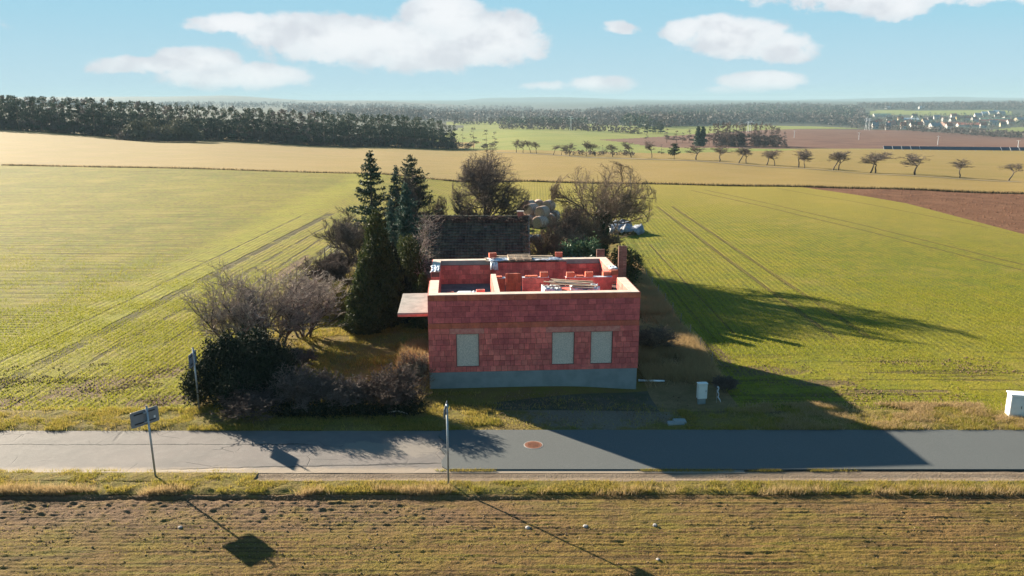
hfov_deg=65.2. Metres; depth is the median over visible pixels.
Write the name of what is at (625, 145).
orchard tree
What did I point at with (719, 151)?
orchard tree
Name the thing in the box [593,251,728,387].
tall dry grass
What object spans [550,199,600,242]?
elder shrub
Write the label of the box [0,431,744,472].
old road
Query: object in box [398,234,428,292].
thuja tree
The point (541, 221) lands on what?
hay bale
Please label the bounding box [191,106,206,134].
pine tree
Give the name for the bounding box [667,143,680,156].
pine tree
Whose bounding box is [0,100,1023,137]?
distant land
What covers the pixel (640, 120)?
distant conifers
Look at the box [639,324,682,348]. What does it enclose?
briar shrub
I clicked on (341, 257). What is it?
lilac shrub
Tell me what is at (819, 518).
field
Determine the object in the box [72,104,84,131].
pine tree
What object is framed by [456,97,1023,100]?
hills
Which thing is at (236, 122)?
pine tree
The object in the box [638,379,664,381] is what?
pipe
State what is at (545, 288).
plastic sheet
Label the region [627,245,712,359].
wire fence
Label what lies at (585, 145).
orchard tree
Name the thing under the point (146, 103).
pine tree
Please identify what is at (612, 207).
walnut tree
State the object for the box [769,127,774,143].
copse tree
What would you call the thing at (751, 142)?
copse tree
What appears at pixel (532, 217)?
hay bale
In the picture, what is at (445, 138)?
pine tree
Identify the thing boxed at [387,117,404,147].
pine tree
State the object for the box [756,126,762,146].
copse tree
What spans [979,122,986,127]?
village house
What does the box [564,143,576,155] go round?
orchard tree
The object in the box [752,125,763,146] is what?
copse tree
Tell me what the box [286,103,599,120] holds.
distant wood
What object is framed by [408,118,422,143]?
pine tree
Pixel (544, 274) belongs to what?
clay block
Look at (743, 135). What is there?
copse tree
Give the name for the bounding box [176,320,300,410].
juniper hedge
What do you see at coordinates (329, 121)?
forest
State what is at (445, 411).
road sign
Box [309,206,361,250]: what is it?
plum tree
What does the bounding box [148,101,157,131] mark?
pine tree
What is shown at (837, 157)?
orchard tree
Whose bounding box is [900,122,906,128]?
village house
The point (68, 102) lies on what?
pine tree
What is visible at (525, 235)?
creeper
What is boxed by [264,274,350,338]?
old apple tree
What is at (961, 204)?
soil clods
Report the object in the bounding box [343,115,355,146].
pine tree
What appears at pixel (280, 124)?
pine tree
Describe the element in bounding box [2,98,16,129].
pine tree
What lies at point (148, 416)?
road sign
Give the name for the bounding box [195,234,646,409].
garden lawn
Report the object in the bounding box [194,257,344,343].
old apple tree
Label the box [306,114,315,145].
pine tree
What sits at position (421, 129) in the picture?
pine tree
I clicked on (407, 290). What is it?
thuja tree
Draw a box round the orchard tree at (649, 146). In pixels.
[645,140,655,157]
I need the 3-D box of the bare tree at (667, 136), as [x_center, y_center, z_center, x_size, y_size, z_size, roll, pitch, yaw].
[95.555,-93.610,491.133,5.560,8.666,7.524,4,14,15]
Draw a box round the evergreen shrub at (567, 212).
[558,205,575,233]
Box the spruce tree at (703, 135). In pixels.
[699,126,707,145]
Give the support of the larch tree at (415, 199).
on the garden lawn at (494, 394)
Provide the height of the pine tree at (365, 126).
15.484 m
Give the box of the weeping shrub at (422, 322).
[409,316,427,329]
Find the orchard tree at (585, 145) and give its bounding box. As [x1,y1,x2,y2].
[581,141,590,155]
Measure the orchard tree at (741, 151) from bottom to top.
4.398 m
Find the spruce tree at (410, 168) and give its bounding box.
[385,154,443,256]
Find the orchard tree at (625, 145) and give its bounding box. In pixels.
[620,141,631,156]
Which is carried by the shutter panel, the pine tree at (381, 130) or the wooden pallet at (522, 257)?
the wooden pallet at (522, 257)
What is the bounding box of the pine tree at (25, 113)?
[21,102,35,130]
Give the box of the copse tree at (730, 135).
[722,125,731,143]
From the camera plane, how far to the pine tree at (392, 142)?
377.50 m
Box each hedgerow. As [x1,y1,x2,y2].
[451,116,618,125]
[498,122,628,132]
[501,115,587,125]
[564,149,634,155]
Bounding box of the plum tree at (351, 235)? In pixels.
[330,216,373,267]
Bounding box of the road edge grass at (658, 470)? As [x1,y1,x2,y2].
[436,466,860,471]
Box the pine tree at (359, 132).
[354,117,364,146]
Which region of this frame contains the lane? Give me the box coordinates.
[496,152,1013,181]
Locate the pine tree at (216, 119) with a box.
[210,107,226,136]
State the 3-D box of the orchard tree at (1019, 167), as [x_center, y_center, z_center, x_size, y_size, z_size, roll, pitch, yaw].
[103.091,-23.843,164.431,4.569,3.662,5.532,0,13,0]
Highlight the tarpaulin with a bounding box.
[600,219,644,234]
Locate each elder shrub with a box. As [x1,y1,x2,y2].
[530,213,591,256]
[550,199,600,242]
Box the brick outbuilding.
[564,246,626,276]
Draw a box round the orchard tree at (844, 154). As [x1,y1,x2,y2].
[829,151,850,169]
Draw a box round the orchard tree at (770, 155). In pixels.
[766,150,779,165]
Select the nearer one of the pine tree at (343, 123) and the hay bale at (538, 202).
the hay bale at (538, 202)
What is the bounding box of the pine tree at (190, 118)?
[185,108,198,125]
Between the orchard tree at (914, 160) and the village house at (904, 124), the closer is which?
the orchard tree at (914, 160)
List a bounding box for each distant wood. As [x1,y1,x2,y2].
[0,99,533,110]
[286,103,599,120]
[583,101,868,126]
[840,123,1023,137]
[857,100,1023,109]
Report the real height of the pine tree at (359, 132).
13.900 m
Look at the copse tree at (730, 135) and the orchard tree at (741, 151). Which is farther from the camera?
the copse tree at (730, 135)
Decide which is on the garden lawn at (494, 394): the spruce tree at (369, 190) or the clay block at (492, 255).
the spruce tree at (369, 190)
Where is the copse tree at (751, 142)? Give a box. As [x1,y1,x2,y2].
[747,122,754,144]
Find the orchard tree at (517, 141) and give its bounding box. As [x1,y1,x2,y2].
[512,139,518,152]
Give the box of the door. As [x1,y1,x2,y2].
[699,385,706,397]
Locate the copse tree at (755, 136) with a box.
[752,123,760,144]
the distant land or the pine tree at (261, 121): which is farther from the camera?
the distant land
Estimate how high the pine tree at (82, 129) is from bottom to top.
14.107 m
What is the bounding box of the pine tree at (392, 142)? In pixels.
[386,117,396,146]
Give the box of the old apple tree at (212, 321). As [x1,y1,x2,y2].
[177,267,318,344]
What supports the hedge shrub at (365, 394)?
on the garden lawn at (494, 394)
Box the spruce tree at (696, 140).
[692,126,701,145]
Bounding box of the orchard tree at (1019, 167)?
[998,163,1023,180]
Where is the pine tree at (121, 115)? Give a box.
[116,102,128,127]
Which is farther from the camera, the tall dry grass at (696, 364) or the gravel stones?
the tall dry grass at (696, 364)
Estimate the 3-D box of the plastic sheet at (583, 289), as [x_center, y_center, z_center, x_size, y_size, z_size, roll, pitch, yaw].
[3.374,0.258,37.327,1.487,0.891,1.233,-1,13,-4]
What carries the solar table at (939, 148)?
on the stubble field at (31, 147)
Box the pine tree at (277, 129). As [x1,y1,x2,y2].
[270,115,281,136]
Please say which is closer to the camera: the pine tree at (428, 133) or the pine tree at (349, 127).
the pine tree at (349, 127)
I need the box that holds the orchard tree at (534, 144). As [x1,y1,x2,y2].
[531,142,540,153]
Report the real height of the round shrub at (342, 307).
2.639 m
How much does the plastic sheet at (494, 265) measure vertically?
0.447 m
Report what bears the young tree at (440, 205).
on the garden lawn at (494, 394)
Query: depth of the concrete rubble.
31.39 m
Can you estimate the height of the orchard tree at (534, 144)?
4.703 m
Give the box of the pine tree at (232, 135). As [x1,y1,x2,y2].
[225,106,237,137]
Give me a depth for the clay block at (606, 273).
39.31 m
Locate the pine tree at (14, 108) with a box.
[6,96,24,130]
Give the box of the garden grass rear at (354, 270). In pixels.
[304,236,644,308]
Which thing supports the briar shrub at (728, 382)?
on the dry grass ground at (686, 393)
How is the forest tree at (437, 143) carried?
on the stubble field at (31, 147)
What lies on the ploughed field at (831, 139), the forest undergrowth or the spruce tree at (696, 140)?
the spruce tree at (696, 140)
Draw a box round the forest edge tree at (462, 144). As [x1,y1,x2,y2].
[456,129,470,148]
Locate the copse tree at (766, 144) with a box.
[761,124,770,145]
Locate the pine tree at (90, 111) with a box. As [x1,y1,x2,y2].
[84,98,100,135]
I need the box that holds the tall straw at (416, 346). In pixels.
[387,335,428,403]
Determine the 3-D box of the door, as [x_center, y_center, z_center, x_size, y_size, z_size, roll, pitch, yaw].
[8.055,4.376,33.753,0.340,0.560,0.011,-1,13,-6]
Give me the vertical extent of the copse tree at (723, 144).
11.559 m
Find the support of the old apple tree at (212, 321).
on the garden lawn at (494, 394)
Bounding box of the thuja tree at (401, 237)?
[396,235,411,277]
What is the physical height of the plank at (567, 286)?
0.031 m
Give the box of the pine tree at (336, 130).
[331,114,340,142]
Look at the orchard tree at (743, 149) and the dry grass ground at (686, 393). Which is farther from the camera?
the orchard tree at (743, 149)
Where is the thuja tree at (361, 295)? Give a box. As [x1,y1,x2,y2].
[336,254,391,335]
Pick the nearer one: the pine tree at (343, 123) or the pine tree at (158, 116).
the pine tree at (158, 116)
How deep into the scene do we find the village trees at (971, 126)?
1382.51 m
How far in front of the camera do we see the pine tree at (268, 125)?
359.12 m
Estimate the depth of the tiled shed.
49.67 m
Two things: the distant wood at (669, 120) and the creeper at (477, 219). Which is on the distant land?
the distant wood at (669, 120)
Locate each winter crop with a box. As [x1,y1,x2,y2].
[0,235,214,339]
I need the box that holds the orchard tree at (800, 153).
[794,148,813,166]
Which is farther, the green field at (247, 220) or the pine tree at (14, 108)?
the pine tree at (14, 108)
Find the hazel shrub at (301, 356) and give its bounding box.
[289,345,318,365]
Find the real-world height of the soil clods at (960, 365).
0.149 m
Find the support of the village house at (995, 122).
on the distant land
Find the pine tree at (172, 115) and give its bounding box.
[166,108,176,123]
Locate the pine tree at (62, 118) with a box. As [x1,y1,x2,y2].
[53,101,69,133]
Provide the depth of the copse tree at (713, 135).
450.25 m
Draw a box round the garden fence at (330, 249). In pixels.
[324,243,343,256]
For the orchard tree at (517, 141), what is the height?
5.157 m
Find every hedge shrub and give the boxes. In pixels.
[266,361,325,412]
[299,367,344,403]
[317,374,367,407]
[339,372,382,404]
[362,359,431,407]
[362,366,402,417]
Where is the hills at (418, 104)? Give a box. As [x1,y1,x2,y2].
[163,101,1021,109]
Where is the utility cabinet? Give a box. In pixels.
[1005,390,1023,416]
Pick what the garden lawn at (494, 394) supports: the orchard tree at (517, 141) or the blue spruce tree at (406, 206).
the blue spruce tree at (406, 206)
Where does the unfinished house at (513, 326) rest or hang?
on the garden lawn at (494, 394)
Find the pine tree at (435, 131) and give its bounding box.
[431,120,437,148]
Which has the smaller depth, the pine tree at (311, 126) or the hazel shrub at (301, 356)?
the hazel shrub at (301, 356)
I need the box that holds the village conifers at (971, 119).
[864,111,1023,126]
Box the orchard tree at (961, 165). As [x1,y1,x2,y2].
[949,158,971,177]
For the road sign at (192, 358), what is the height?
2.850 m
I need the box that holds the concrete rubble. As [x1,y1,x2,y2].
[667,418,686,424]
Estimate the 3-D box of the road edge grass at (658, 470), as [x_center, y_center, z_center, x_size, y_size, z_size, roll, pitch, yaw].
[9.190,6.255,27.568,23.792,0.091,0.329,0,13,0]
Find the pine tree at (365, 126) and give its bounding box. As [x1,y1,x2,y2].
[359,114,370,146]
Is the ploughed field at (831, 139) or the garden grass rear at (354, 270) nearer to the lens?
the garden grass rear at (354, 270)
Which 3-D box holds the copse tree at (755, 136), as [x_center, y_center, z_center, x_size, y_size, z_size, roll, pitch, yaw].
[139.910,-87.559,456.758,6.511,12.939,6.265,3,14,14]
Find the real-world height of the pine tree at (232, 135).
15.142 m
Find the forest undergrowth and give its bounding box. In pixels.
[0,116,458,148]
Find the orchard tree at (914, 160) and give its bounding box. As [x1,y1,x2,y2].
[898,153,929,174]
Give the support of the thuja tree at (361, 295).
on the garden lawn at (494, 394)
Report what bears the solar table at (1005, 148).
on the stubble field at (31, 147)
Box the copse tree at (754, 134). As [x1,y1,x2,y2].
[749,124,757,140]
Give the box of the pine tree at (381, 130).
[378,114,387,146]
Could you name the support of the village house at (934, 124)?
on the distant land
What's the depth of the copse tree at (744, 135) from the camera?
447.52 m
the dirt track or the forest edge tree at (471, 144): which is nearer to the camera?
the dirt track
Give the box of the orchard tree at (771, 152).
[762,149,783,164]
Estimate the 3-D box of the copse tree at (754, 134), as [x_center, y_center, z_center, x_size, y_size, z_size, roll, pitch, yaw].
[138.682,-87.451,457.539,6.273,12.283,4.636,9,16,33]
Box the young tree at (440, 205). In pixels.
[434,195,448,214]
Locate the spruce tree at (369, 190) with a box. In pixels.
[346,150,389,246]
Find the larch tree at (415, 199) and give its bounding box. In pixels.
[382,168,439,255]
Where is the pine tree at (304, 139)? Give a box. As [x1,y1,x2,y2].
[297,114,308,141]
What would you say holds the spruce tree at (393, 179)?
on the garden lawn at (494, 394)
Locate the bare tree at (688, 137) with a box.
[686,130,692,140]
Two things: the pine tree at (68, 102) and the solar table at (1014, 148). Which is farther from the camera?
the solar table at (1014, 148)
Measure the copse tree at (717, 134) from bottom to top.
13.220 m
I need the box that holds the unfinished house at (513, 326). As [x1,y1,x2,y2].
[398,257,639,388]
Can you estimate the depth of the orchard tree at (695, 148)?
231.89 m
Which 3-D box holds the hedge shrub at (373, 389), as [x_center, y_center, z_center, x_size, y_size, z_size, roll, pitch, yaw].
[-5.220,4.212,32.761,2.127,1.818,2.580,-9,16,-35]
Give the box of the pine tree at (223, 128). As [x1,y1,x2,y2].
[220,112,231,140]
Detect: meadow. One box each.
[445,125,803,152]
[446,110,1023,135]
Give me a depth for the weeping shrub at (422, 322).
44.44 m
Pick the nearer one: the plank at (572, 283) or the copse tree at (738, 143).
the plank at (572, 283)
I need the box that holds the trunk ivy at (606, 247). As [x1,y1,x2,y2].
[594,196,610,259]
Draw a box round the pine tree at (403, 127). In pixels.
[399,116,410,136]
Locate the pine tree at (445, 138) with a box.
[441,128,451,148]
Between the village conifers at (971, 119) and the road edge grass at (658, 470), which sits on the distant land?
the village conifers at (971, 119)
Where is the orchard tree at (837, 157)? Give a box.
[828,151,849,169]
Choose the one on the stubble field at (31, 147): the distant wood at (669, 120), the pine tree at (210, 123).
the pine tree at (210, 123)
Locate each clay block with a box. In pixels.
[488,252,496,257]
[540,271,547,276]
[555,252,561,256]
[566,272,574,276]
[585,271,592,276]
[602,271,610,275]
[609,269,617,274]
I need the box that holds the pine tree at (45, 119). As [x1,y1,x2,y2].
[39,102,56,131]
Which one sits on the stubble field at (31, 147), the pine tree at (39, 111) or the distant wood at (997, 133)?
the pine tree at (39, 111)
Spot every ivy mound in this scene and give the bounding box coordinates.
[549,246,613,262]
[609,244,644,285]
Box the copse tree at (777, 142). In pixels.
[775,131,782,146]
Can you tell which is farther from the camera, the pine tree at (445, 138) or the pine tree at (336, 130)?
the pine tree at (445, 138)
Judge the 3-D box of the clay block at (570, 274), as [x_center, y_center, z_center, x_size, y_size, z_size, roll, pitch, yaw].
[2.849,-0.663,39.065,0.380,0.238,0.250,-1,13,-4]
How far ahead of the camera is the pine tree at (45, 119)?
340.09 m
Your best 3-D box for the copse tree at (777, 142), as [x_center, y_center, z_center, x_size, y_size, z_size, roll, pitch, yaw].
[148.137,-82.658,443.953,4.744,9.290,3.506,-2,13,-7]
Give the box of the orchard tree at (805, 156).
[796,152,814,167]
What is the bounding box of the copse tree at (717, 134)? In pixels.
[712,122,719,145]
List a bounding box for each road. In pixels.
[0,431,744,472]
[438,430,1023,469]
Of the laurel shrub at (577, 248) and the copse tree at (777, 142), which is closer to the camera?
the laurel shrub at (577, 248)
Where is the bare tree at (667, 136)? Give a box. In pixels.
[663,129,671,142]
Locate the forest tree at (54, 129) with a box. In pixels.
[50,99,63,130]
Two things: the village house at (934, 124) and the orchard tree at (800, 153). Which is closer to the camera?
the orchard tree at (800, 153)
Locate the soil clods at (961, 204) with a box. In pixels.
[812,187,1023,230]
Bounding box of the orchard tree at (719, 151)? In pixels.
[711,145,729,161]
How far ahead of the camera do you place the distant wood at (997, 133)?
834.78 m
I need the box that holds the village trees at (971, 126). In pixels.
[864,111,1023,127]
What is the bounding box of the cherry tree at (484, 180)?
[448,144,530,214]
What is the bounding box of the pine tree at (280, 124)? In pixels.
[277,114,284,143]
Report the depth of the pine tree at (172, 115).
344.94 m
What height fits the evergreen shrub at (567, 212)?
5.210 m
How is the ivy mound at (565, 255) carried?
on the garden lawn at (494, 394)
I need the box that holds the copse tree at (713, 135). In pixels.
[708,123,716,140]
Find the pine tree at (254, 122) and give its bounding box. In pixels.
[248,109,259,141]
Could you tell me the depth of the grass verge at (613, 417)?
31.75 m
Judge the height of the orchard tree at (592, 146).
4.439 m
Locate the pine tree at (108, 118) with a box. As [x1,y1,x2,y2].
[104,103,118,136]
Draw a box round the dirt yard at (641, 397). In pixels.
[443,391,658,410]
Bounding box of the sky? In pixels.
[0,0,1023,99]
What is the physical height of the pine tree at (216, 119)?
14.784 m
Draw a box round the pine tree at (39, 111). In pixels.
[33,98,47,128]
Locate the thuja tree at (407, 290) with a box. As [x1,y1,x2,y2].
[380,241,412,323]
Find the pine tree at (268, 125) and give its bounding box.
[262,113,271,140]
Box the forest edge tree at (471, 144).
[465,127,478,149]
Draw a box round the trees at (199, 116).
[0,95,326,144]
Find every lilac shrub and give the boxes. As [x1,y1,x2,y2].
[282,271,352,305]
[294,250,356,289]
[316,244,358,275]
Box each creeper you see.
[405,208,443,280]
[426,210,531,225]
[519,219,538,253]
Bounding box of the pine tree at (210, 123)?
[205,108,217,133]
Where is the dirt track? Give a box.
[254,471,1023,481]
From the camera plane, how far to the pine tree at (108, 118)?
342.88 m
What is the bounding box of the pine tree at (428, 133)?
[424,121,431,148]
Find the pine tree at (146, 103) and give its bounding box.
[144,102,154,121]
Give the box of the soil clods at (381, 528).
[2,496,1022,575]
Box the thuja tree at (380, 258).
[345,209,406,328]
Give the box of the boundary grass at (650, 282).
[639,270,716,381]
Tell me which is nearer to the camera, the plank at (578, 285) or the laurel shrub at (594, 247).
the plank at (578, 285)
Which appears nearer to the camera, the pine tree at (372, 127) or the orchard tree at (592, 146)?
the orchard tree at (592, 146)
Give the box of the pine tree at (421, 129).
[416,117,427,147]
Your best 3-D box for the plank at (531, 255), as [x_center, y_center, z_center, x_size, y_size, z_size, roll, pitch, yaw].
[0.555,-1.709,42.444,3.220,0.025,0.120,0,13,-1]
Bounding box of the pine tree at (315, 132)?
[312,112,323,136]
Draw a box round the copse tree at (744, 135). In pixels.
[739,124,749,145]
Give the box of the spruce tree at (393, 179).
[383,165,423,257]
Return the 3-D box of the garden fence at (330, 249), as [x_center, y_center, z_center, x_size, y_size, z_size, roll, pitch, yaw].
[-14.300,-3.769,67.523,0.077,1.601,13.277,0,13,0]
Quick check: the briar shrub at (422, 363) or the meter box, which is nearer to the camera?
the meter box
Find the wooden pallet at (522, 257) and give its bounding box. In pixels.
[507,254,531,260]
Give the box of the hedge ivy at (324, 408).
[267,396,429,419]
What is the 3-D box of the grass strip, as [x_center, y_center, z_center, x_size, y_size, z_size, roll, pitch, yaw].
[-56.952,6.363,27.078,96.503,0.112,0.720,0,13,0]
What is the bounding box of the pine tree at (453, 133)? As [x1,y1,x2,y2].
[450,125,457,148]
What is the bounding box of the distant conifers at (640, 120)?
[620,112,653,126]
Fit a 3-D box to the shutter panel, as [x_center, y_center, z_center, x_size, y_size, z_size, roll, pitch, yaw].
[0.445,-1.511,42.153,3.650,0.070,0.900,-1,13,-4]
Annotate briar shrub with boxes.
[203,382,295,422]
[397,350,439,383]
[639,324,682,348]
[711,375,740,392]
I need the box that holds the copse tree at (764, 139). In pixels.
[762,127,769,146]
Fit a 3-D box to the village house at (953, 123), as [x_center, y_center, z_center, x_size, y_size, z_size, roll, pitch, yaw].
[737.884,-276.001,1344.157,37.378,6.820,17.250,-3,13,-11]
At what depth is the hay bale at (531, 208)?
81.38 m
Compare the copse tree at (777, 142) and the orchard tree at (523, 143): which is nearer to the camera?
the orchard tree at (523, 143)
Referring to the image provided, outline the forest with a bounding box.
[0,95,456,148]
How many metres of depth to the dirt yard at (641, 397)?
33.97 m
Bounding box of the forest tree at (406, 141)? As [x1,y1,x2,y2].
[404,121,410,146]
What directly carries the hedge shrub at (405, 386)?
on the garden lawn at (494, 394)
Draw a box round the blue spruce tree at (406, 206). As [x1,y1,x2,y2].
[394,181,425,272]
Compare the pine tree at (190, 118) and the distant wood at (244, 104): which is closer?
the pine tree at (190, 118)
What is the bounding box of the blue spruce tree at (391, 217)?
[384,198,400,256]
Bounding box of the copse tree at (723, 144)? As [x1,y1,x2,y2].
[716,127,725,146]
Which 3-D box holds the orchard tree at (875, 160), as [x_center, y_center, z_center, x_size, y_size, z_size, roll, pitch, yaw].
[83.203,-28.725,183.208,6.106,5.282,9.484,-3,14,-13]
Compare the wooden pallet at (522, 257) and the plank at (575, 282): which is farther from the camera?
the wooden pallet at (522, 257)
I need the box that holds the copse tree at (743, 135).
[740,125,746,145]
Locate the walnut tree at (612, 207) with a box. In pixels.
[540,161,656,251]
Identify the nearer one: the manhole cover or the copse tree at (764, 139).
the manhole cover
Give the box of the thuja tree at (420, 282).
[407,272,428,322]
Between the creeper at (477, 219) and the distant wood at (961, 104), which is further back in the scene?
the distant wood at (961, 104)
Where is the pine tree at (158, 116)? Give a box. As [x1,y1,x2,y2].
[152,103,166,128]
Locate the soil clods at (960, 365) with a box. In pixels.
[716,356,1023,405]
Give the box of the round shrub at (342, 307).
[326,280,348,321]
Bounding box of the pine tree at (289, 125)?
[283,114,296,140]
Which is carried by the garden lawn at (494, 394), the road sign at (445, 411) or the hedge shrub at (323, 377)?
the hedge shrub at (323, 377)
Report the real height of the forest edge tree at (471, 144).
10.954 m
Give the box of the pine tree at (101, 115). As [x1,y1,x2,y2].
[96,103,107,136]
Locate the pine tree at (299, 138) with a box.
[289,109,306,144]
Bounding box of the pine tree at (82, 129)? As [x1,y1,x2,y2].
[78,102,88,132]
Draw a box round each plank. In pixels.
[497,255,552,255]
[510,259,566,260]
[542,285,593,288]
[552,279,592,281]
[554,280,594,283]
[555,281,591,284]
[558,284,597,286]
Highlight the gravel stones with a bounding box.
[499,390,698,426]
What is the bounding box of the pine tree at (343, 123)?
[340,117,348,146]
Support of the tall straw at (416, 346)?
on the garden lawn at (494, 394)
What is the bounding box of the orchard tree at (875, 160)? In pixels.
[858,152,896,172]
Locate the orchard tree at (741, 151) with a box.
[731,147,750,162]
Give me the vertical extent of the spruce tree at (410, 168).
8.689 m
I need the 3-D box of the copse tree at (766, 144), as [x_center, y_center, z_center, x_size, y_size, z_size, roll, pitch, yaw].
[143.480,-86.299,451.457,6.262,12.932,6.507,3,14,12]
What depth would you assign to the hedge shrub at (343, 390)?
32.24 m
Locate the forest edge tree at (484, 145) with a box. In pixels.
[481,130,488,148]
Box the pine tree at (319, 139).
[314,111,331,144]
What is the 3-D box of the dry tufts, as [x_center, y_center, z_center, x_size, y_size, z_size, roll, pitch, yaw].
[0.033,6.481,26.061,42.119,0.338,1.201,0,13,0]
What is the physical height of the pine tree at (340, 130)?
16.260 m
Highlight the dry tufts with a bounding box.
[0,476,1023,495]
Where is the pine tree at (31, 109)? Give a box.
[25,100,35,130]
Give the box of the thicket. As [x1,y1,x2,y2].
[114,115,204,141]
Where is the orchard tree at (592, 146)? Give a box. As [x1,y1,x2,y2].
[586,143,599,154]
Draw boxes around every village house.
[871,121,878,128]
[872,113,891,116]
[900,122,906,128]
[928,122,941,128]
[940,122,962,125]
[944,122,952,128]
[956,123,979,126]
[973,112,981,116]
[978,119,1004,122]
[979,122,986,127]
[989,120,999,124]
[999,121,1006,126]
[1014,117,1023,121]
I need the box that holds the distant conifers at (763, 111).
[635,103,857,123]
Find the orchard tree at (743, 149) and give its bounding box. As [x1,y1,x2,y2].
[738,148,753,162]
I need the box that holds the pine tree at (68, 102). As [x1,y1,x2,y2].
[64,98,77,133]
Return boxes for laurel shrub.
[558,235,595,257]
[586,231,604,256]
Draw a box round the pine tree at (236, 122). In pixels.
[232,109,240,141]
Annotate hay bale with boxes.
[524,203,538,214]
[529,215,534,226]
[532,216,548,228]
[534,206,549,216]
[535,199,542,205]
[541,200,555,210]
[551,210,560,220]
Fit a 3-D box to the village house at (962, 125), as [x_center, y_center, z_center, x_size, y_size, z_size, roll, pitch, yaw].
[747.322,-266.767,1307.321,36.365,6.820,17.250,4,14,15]
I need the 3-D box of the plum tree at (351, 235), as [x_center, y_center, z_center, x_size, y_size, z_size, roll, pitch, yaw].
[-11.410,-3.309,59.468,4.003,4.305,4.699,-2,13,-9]
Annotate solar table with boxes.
[901,146,910,149]
[910,146,923,149]
[923,146,932,150]
[932,146,941,150]
[1001,147,1010,150]
[1010,147,1019,150]
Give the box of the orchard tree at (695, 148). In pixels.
[684,145,709,159]
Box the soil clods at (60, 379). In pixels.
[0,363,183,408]
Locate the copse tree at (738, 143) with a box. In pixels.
[732,124,740,146]
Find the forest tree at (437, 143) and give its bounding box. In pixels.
[434,122,443,147]
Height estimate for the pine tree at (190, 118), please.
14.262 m
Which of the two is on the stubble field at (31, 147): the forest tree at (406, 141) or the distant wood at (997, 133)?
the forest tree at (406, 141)
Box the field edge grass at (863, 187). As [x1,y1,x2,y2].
[1,164,1022,193]
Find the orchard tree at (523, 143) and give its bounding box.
[518,140,526,148]
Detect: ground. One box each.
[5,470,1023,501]
[637,280,738,410]
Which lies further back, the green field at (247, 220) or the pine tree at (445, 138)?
the pine tree at (445, 138)
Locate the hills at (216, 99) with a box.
[4,95,1023,102]
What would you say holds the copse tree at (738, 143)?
on the ploughed field at (831, 139)
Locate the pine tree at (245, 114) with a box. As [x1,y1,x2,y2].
[239,107,251,141]
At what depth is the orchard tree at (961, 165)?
170.84 m
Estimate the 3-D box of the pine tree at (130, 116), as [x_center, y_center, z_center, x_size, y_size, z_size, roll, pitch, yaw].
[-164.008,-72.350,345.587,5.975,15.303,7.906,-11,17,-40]
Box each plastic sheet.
[430,264,439,272]
[487,258,508,260]
[490,261,497,269]
[532,257,562,260]
[541,285,561,290]
[570,284,599,290]
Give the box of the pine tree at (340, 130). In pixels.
[332,112,344,146]
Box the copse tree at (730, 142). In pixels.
[723,123,733,145]
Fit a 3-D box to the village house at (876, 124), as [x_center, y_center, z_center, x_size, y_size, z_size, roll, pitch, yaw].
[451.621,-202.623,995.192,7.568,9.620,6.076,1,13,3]
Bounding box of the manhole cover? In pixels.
[524,441,542,448]
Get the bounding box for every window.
[456,334,478,365]
[552,332,573,363]
[590,331,612,363]
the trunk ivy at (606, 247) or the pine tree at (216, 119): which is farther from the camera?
the pine tree at (216, 119)
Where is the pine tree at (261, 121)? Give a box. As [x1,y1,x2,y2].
[256,108,265,142]
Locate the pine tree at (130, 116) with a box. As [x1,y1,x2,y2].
[126,104,140,125]
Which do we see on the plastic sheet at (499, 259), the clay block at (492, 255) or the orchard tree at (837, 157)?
the clay block at (492, 255)
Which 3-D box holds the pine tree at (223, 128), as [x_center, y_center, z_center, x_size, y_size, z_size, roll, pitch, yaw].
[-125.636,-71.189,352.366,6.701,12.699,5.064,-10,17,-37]
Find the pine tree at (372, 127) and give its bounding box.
[367,118,380,146]
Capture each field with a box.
[0,129,1023,193]
[0,165,514,409]
[0,494,1023,575]
[509,182,1023,409]
[600,129,1023,148]
[805,187,1023,233]
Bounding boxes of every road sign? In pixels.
[130,405,158,475]
[188,347,199,409]
[443,401,448,483]
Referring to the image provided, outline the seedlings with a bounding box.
[0,500,1023,575]
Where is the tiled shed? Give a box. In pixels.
[422,210,529,281]
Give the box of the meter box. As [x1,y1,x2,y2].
[696,382,707,403]
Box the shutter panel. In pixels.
[486,257,555,261]
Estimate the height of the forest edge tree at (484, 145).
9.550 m
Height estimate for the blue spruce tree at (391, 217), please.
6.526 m
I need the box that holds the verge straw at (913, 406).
[729,398,1023,429]
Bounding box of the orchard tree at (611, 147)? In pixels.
[605,144,616,156]
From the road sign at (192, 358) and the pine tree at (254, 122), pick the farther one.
the pine tree at (254, 122)
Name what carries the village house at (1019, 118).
on the distant land
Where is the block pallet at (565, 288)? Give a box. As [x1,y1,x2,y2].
[561,287,570,290]
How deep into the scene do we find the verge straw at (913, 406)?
32.35 m

